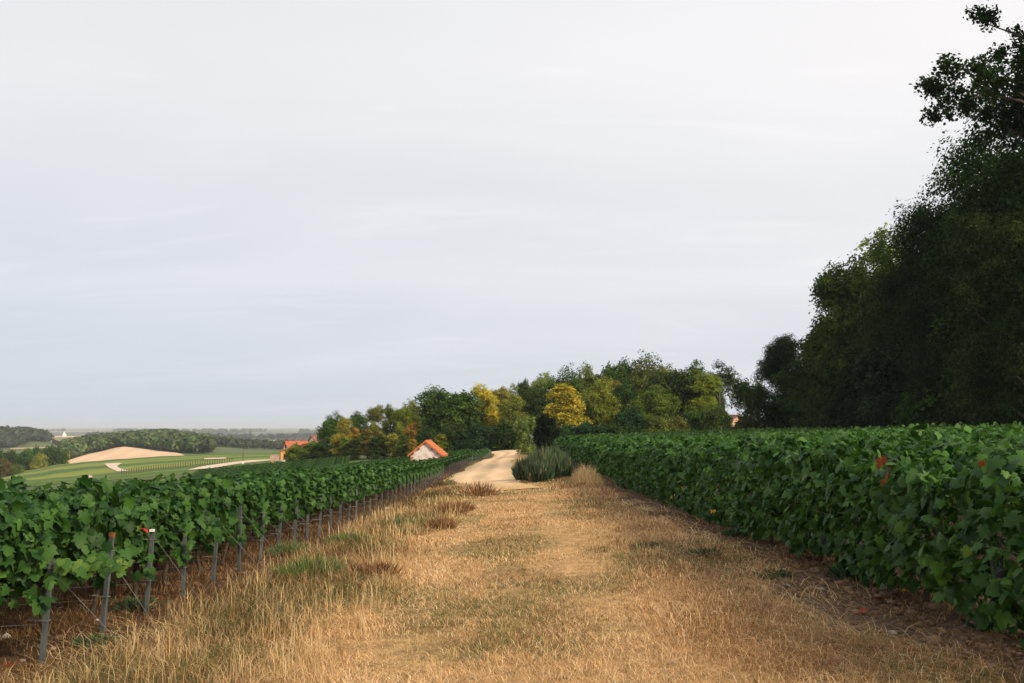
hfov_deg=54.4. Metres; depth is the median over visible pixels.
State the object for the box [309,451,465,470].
vine row
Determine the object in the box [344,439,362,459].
shrub
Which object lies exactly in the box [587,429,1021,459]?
vine row
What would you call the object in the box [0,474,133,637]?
vine row
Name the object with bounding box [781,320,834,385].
tree
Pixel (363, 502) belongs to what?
vine post
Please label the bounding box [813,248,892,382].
tree
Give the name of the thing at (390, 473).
vine row
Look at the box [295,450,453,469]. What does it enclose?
vine row
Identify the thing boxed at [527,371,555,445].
tree
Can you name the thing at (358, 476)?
vine row
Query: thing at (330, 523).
vine post
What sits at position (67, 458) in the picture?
tree
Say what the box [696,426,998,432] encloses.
vine row
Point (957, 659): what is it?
fallen leaf
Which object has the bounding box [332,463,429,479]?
vine row
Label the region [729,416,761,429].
shrub
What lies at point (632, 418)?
shrub
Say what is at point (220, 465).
farm road
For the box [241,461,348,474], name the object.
vine row
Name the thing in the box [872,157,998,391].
tree
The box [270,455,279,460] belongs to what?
yard wall
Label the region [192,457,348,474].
vine row
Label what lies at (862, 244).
tree
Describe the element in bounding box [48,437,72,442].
green slope
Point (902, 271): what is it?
tree
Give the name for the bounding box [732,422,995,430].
vine row
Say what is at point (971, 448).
vine row
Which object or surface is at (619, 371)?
tree
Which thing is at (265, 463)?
vine row
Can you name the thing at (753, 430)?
vine row
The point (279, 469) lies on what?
vine row
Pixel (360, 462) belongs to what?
vine row
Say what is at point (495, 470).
dirt road
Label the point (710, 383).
tree
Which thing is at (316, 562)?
grass tussock
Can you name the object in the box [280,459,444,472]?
vine row
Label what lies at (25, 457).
tree
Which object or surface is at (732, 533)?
green weed
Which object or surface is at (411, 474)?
vine row
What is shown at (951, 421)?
shrub
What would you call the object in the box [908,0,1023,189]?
oak tree
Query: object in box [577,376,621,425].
tree
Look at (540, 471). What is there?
broom bush
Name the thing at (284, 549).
grass tussock
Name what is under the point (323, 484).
vine row
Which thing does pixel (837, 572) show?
green weed
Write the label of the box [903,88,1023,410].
tree
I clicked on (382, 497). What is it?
vine post
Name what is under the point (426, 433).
shrub
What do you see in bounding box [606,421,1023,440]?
vine row
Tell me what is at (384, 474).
vine row
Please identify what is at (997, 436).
vine row
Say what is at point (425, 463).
vine row
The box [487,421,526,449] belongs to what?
shrub
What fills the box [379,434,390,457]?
shrub
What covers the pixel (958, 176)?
tree
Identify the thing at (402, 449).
shrub
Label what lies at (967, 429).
vine row
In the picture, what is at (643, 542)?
green weed
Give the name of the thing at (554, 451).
broom bush
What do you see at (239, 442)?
distant wood
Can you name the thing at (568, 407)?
tree
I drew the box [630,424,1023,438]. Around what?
vine row
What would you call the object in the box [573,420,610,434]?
shrub
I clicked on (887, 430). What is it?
vine row
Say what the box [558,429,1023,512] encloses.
vine row
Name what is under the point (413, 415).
tree
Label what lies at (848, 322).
tree
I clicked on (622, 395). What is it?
tree
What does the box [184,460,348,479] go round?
vine row
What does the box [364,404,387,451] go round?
tree
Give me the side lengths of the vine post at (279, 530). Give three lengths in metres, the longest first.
1.064 x 0.899 x 0.060 m
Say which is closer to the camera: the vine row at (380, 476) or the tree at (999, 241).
the vine row at (380, 476)
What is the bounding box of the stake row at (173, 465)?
[121,458,229,474]
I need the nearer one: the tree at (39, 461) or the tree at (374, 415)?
the tree at (374, 415)
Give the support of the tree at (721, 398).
on the ground at (554, 544)
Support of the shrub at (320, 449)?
on the ground at (554, 544)
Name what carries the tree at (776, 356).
on the ground at (554, 544)
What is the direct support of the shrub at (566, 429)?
on the ground at (554, 544)
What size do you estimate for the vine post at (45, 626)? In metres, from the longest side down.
1.130 x 1.006 x 0.059 m
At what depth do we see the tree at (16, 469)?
388.12 m
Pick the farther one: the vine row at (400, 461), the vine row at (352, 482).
the vine row at (400, 461)
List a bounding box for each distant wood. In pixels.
[0,425,54,446]
[39,428,349,433]
[58,428,216,457]
[87,432,316,438]
[212,435,307,448]
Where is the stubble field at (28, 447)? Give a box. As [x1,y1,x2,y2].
[10,447,47,448]
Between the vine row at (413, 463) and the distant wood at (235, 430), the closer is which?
the vine row at (413, 463)
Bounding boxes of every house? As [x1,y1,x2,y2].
[282,441,307,448]
[308,435,326,442]
[728,415,739,424]
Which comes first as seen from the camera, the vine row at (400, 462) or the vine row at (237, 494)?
the vine row at (237, 494)
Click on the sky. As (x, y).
(214, 213)
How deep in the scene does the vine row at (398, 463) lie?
46.90 m
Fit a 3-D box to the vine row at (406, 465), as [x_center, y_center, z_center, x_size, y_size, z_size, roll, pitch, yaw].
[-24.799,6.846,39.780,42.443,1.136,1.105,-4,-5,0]
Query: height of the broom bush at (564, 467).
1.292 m
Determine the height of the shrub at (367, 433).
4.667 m
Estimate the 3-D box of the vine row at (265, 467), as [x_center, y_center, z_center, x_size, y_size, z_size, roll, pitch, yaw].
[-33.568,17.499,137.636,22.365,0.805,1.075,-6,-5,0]
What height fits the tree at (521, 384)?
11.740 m
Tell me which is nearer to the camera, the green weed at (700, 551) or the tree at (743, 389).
the green weed at (700, 551)
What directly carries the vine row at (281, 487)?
on the ground at (554, 544)
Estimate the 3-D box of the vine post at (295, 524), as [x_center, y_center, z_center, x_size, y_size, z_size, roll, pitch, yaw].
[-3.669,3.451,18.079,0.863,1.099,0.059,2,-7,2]
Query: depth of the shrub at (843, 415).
87.17 m
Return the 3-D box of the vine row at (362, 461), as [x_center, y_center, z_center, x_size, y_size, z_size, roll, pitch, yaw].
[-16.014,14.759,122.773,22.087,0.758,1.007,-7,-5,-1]
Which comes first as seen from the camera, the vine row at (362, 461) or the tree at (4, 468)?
the vine row at (362, 461)
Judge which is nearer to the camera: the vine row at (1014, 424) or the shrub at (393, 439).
the vine row at (1014, 424)
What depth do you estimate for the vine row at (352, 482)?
23.87 m
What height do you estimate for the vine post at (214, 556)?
1.117 m
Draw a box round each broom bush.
[511,455,527,479]
[521,445,557,477]
[523,457,555,481]
[539,443,568,459]
[551,451,573,478]
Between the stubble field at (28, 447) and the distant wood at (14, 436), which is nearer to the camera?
the stubble field at (28, 447)
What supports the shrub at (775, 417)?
on the ground at (554, 544)
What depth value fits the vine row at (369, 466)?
34.74 m
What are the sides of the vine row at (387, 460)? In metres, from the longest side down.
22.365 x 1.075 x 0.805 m
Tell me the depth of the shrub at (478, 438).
134.88 m
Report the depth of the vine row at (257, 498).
15.57 m
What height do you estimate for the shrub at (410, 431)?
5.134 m
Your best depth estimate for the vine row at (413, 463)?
50.28 m
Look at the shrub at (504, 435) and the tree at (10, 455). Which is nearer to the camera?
the shrub at (504, 435)
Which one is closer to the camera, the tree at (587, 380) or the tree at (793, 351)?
the tree at (793, 351)
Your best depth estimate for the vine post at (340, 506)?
22.78 m
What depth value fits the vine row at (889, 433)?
37.70 m
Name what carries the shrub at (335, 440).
on the ground at (554, 544)
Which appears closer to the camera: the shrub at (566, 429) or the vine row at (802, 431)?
the vine row at (802, 431)
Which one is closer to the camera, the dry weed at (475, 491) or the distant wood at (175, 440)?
the dry weed at (475, 491)
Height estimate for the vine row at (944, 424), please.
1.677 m
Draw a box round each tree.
[0,449,9,467]
[0,458,11,477]
[3,448,16,465]
[9,465,25,474]
[11,448,38,470]
[29,453,48,468]
[36,444,71,466]
[63,448,70,463]
[314,411,360,448]
[333,416,352,445]
[348,410,368,455]
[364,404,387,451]
[380,403,397,455]
[391,405,412,445]
[401,397,427,438]
[411,384,487,433]
[470,382,501,434]
[485,384,514,432]
[493,395,529,425]
[498,383,519,410]
[516,376,528,412]
[518,385,556,443]
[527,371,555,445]
[539,382,592,433]
[544,363,584,415]
[576,360,601,426]
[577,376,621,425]
[596,356,633,388]
[599,373,625,402]
[610,378,645,424]
[623,349,680,392]
[623,381,682,420]
[641,364,706,419]
[679,367,723,421]
[681,359,704,376]
[705,370,728,410]
[709,359,741,411]
[746,332,800,428]
[767,355,830,415]
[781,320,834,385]
[794,257,857,400]
[805,317,839,365]
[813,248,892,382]
[821,296,872,413]
[827,270,880,388]
[839,227,922,393]
[856,222,907,274]
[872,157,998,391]
[873,196,953,390]
[891,248,980,424]
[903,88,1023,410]
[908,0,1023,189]
[911,129,1023,406]
[932,203,1023,426]
[959,249,1023,425]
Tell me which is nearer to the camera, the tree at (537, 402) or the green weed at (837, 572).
the green weed at (837, 572)
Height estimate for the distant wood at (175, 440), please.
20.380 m
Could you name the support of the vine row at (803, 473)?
on the ground at (554, 544)
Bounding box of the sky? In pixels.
[0,0,1023,427]
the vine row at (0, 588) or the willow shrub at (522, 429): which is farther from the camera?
the willow shrub at (522, 429)
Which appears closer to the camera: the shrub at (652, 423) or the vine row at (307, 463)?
the shrub at (652, 423)
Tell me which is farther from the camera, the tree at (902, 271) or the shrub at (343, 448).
the shrub at (343, 448)
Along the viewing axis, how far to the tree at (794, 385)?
102.95 m
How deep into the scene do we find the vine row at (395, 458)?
111.16 m
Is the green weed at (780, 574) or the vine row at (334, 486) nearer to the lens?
the green weed at (780, 574)
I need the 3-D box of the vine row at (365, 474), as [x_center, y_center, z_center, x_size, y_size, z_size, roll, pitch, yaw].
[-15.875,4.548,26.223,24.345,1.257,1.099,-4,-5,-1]
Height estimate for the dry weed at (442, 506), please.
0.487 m
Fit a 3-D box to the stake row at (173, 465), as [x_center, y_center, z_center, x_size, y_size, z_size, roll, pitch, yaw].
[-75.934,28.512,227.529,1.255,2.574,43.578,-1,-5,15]
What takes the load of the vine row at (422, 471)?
on the ground at (554, 544)
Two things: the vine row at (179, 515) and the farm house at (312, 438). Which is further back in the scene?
the farm house at (312, 438)
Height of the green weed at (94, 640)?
0.170 m
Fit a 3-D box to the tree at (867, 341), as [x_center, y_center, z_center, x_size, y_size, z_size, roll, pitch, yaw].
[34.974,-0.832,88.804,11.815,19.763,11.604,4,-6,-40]
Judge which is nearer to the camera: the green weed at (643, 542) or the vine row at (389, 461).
the green weed at (643, 542)
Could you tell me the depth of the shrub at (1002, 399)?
57.01 m
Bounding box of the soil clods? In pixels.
[0,509,1023,682]
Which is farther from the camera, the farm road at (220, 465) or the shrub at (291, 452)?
the farm road at (220, 465)
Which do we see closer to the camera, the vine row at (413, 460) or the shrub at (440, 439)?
the vine row at (413, 460)
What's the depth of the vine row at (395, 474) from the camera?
32.27 m
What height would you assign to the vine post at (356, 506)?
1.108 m
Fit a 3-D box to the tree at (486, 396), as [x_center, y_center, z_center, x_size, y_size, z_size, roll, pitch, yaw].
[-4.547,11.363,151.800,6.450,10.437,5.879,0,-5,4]
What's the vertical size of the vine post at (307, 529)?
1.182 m
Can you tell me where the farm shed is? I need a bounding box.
[279,447,288,460]
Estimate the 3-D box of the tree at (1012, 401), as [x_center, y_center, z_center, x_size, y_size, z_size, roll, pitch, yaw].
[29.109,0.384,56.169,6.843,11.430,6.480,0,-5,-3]
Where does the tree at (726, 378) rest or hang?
on the ground at (554, 544)
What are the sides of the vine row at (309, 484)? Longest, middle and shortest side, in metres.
24.345 x 1.516 x 1.099 m
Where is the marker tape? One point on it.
(150, 530)
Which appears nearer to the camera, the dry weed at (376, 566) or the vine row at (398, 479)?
the dry weed at (376, 566)
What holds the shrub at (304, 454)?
on the ground at (554, 544)
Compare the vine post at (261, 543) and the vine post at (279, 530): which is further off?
the vine post at (279, 530)
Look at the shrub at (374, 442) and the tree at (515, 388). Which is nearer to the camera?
the shrub at (374, 442)
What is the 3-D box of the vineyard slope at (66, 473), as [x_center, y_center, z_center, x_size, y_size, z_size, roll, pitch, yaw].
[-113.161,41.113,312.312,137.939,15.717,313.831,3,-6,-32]
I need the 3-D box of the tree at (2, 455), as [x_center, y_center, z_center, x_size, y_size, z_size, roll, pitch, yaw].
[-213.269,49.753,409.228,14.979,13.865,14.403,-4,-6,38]
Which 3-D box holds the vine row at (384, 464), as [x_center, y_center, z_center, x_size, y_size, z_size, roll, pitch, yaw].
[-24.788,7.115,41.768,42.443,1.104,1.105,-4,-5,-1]
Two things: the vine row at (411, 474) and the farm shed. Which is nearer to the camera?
the vine row at (411, 474)
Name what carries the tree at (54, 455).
on the ground at (554, 544)
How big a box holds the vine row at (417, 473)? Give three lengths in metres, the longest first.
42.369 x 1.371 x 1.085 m
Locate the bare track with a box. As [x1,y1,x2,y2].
[105,463,127,470]
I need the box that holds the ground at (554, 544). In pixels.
[0,428,1023,682]
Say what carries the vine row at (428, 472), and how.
on the ground at (554, 544)
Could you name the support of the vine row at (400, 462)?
on the ground at (554, 544)
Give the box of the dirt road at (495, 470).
[444,450,541,493]
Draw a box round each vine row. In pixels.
[0,473,305,553]
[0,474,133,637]
[0,502,135,626]
[0,536,6,613]
[3,473,255,579]
[4,481,171,616]
[4,487,210,597]
[5,465,393,491]
[5,477,233,596]
[6,469,347,514]
[6,472,292,558]
[8,477,279,569]
[11,471,339,539]
[20,472,317,546]
[21,466,387,499]
[29,463,370,504]
[38,466,363,501]
[41,469,378,503]
[46,464,412,491]
[48,471,330,538]
[50,466,397,490]
[55,466,382,495]
[75,462,401,491]
[120,472,357,512]
[173,465,415,486]
[176,465,409,487]
[177,462,424,481]
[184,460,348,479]
[191,458,349,476]
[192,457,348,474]
[192,459,348,475]
[193,461,344,478]
[195,457,347,473]
[195,460,346,476]
[196,456,348,471]
[198,456,346,469]
[206,463,342,479]
[207,461,436,478]
[221,461,441,477]
[222,462,416,483]
[236,465,405,484]
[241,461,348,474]
[242,461,435,477]
[261,464,421,483]
[274,465,426,481]
[279,461,445,472]
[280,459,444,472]
[294,448,470,470]
[295,449,467,471]
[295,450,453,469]
[309,449,462,468]
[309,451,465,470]
[310,463,438,476]
[318,453,458,469]
[319,450,463,468]
[320,452,458,470]
[332,450,462,467]
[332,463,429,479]
[343,464,431,479]
[370,462,434,478]
[543,423,1023,648]
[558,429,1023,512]
[565,428,1023,503]
[576,425,1023,460]
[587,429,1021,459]
[596,425,1023,441]
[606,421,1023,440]
[618,427,1023,439]
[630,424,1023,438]
[641,424,1011,436]
[650,425,1021,435]
[659,421,1016,434]
[674,424,1006,433]
[684,424,1011,432]
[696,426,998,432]
[709,424,1023,431]
[720,423,1012,431]
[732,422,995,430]
[747,423,1023,429]
[754,422,1018,428]
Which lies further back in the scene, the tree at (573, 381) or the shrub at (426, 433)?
the tree at (573, 381)
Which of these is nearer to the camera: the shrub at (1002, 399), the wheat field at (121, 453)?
the shrub at (1002, 399)
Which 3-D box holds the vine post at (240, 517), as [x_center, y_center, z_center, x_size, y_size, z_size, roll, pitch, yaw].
[-3.611,2.993,14.365,1.021,1.201,0.060,0,-4,12]
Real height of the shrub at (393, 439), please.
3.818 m
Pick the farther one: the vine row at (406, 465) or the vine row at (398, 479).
the vine row at (406, 465)
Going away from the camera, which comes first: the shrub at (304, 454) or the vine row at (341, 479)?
the vine row at (341, 479)
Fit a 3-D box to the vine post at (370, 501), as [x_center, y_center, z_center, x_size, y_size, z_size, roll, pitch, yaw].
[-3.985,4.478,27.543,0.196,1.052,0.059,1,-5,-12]
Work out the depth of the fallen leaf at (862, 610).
8.47 m
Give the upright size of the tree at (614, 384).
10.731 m
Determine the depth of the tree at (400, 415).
164.12 m
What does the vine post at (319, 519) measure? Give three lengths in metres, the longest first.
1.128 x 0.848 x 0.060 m
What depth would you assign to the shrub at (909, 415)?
70.95 m
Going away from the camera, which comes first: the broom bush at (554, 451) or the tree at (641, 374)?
the broom bush at (554, 451)
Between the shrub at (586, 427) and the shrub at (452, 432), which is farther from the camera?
the shrub at (452, 432)
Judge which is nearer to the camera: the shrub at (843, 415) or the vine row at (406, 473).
the vine row at (406, 473)
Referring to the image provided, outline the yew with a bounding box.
[532,410,560,450]
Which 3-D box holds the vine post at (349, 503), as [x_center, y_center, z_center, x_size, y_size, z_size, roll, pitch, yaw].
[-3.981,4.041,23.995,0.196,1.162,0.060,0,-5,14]
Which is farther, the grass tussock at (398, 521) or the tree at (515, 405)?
the tree at (515, 405)
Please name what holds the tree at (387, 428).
on the ground at (554, 544)
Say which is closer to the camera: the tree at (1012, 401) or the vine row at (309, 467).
the tree at (1012, 401)
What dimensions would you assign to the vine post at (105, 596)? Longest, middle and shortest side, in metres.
1.224 x 0.853 x 0.059 m
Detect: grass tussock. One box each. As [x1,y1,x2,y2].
[264,539,314,556]
[269,549,349,579]
[322,531,379,542]
[387,517,425,525]
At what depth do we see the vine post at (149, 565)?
10.80 m
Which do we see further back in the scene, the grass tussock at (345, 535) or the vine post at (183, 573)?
the grass tussock at (345, 535)
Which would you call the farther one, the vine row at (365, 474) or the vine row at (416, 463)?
the vine row at (416, 463)
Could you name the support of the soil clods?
on the ground at (554, 544)
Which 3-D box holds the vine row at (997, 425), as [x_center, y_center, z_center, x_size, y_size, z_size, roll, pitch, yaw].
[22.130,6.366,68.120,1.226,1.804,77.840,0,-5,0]
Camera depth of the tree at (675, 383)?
142.39 m
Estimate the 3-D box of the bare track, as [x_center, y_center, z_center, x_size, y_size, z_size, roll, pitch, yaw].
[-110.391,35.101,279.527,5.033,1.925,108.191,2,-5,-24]
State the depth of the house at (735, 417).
171.90 m
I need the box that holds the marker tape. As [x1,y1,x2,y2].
[138,528,154,534]
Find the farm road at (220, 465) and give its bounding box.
[189,459,269,469]
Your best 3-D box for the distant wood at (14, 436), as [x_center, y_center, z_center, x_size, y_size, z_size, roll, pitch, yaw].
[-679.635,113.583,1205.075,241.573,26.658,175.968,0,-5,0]
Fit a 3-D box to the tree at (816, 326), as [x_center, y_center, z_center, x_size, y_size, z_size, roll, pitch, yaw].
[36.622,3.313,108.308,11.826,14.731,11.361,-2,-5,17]
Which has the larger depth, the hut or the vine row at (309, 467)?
the vine row at (309, 467)
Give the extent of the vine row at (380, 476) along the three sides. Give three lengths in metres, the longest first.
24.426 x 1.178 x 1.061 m
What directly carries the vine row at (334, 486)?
on the ground at (554, 544)
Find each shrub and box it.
[283,442,306,461]
[296,440,318,460]
[308,439,335,458]
[329,433,341,457]
[336,437,350,458]
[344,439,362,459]
[349,426,361,458]
[358,428,373,458]
[365,437,383,458]
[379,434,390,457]
[383,433,398,457]
[393,434,410,456]
[402,423,418,452]
[408,425,439,453]
[409,438,416,451]
[432,433,448,450]
[436,421,470,450]
[455,422,498,450]
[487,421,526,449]
[513,413,536,454]
[553,423,576,436]
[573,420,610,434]
[592,420,627,434]
[614,405,645,433]
[637,413,675,432]
[661,414,690,431]
[675,407,709,430]
[694,404,733,430]
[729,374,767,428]
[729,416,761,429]
[750,389,799,428]
[811,371,884,427]
[850,339,921,427]
[889,337,954,426]
[932,350,995,426]
[966,359,1023,424]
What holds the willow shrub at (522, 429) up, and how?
on the ground at (554, 544)
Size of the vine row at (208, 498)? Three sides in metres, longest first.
16.377 x 1.574 x 1.107 m
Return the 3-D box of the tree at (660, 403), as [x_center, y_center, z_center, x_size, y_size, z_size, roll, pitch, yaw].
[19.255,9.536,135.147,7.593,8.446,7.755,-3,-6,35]
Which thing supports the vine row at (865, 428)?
on the ground at (554, 544)
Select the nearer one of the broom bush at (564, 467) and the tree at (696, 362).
the broom bush at (564, 467)
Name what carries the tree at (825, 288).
on the ground at (554, 544)
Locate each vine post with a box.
[25,558,142,665]
[90,532,166,633]
[133,528,209,613]
[171,530,186,598]
[203,518,275,583]
[230,506,292,572]
[257,511,303,561]
[271,507,305,551]
[289,500,318,544]
[300,494,331,540]
[312,498,345,536]
[324,496,366,531]
[336,493,369,526]
[346,485,350,522]
[350,489,357,518]
[363,487,364,515]
[369,486,371,513]
[381,485,382,506]
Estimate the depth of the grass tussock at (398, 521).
21.67 m
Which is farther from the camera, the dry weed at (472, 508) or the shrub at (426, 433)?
the shrub at (426, 433)
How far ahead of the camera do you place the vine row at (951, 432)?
45.51 m
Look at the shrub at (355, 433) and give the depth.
150.91 m
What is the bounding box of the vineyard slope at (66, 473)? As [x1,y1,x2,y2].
[2,452,280,487]
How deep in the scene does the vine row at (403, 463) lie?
55.05 m
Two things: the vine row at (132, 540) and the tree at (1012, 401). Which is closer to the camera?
the vine row at (132, 540)
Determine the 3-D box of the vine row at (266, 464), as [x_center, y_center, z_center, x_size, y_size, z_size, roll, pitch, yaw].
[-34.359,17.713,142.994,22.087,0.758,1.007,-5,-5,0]
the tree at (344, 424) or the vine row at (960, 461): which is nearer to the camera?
the vine row at (960, 461)
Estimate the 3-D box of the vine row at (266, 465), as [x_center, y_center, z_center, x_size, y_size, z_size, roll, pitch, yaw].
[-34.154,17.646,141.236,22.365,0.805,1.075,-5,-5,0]
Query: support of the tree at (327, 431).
on the ground at (554, 544)
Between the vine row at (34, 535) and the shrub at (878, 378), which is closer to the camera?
the vine row at (34, 535)
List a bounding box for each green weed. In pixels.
[67,632,125,648]
[110,594,170,611]
[628,540,666,548]
[681,545,727,557]
[716,527,750,537]
[751,568,796,578]
[817,559,874,580]
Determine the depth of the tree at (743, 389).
117.36 m
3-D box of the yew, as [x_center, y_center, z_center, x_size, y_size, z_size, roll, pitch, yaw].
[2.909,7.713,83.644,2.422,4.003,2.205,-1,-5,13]
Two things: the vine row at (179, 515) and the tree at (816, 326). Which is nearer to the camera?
the vine row at (179, 515)
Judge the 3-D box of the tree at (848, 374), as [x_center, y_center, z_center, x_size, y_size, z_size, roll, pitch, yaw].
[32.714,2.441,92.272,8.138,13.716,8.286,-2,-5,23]
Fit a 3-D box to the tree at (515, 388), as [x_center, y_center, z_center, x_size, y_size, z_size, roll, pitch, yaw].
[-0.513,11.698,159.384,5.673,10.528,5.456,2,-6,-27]
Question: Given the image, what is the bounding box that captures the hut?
[408,440,447,460]
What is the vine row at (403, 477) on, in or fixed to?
on the ground at (554, 544)
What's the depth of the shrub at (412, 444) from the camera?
133.98 m
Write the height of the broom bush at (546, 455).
1.588 m
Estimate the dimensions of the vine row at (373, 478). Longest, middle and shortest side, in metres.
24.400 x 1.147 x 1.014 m
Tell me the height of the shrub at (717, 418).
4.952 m
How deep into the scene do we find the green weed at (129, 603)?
11.11 m
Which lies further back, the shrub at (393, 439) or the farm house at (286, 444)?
the farm house at (286, 444)
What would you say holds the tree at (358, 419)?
on the ground at (554, 544)
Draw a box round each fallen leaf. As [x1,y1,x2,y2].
[3,662,15,667]
[856,608,866,613]
[949,658,962,668]
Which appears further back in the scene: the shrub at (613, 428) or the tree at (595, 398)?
the tree at (595, 398)
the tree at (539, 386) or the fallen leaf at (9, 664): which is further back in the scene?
the tree at (539, 386)
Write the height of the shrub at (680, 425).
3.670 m
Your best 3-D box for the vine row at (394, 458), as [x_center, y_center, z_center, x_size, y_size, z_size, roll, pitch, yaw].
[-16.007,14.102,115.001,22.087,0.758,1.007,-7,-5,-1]
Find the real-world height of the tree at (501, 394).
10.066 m
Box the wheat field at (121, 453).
[68,447,182,463]
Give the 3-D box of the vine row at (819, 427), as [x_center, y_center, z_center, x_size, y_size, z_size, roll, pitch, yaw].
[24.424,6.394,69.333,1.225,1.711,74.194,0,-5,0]
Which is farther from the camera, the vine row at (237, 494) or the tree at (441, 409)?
the tree at (441, 409)
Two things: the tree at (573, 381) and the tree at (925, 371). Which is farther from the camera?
the tree at (573, 381)
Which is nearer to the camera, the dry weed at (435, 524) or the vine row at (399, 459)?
the dry weed at (435, 524)
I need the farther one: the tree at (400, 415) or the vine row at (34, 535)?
the tree at (400, 415)
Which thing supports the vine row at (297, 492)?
on the ground at (554, 544)
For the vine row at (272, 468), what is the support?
on the ground at (554, 544)
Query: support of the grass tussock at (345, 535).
on the ground at (554, 544)
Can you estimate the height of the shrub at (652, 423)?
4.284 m
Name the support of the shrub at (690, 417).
on the ground at (554, 544)
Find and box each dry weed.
[344,557,407,580]
[422,514,459,529]
[431,499,468,514]
[452,500,477,511]
[457,480,500,496]
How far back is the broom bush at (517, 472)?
43.89 m

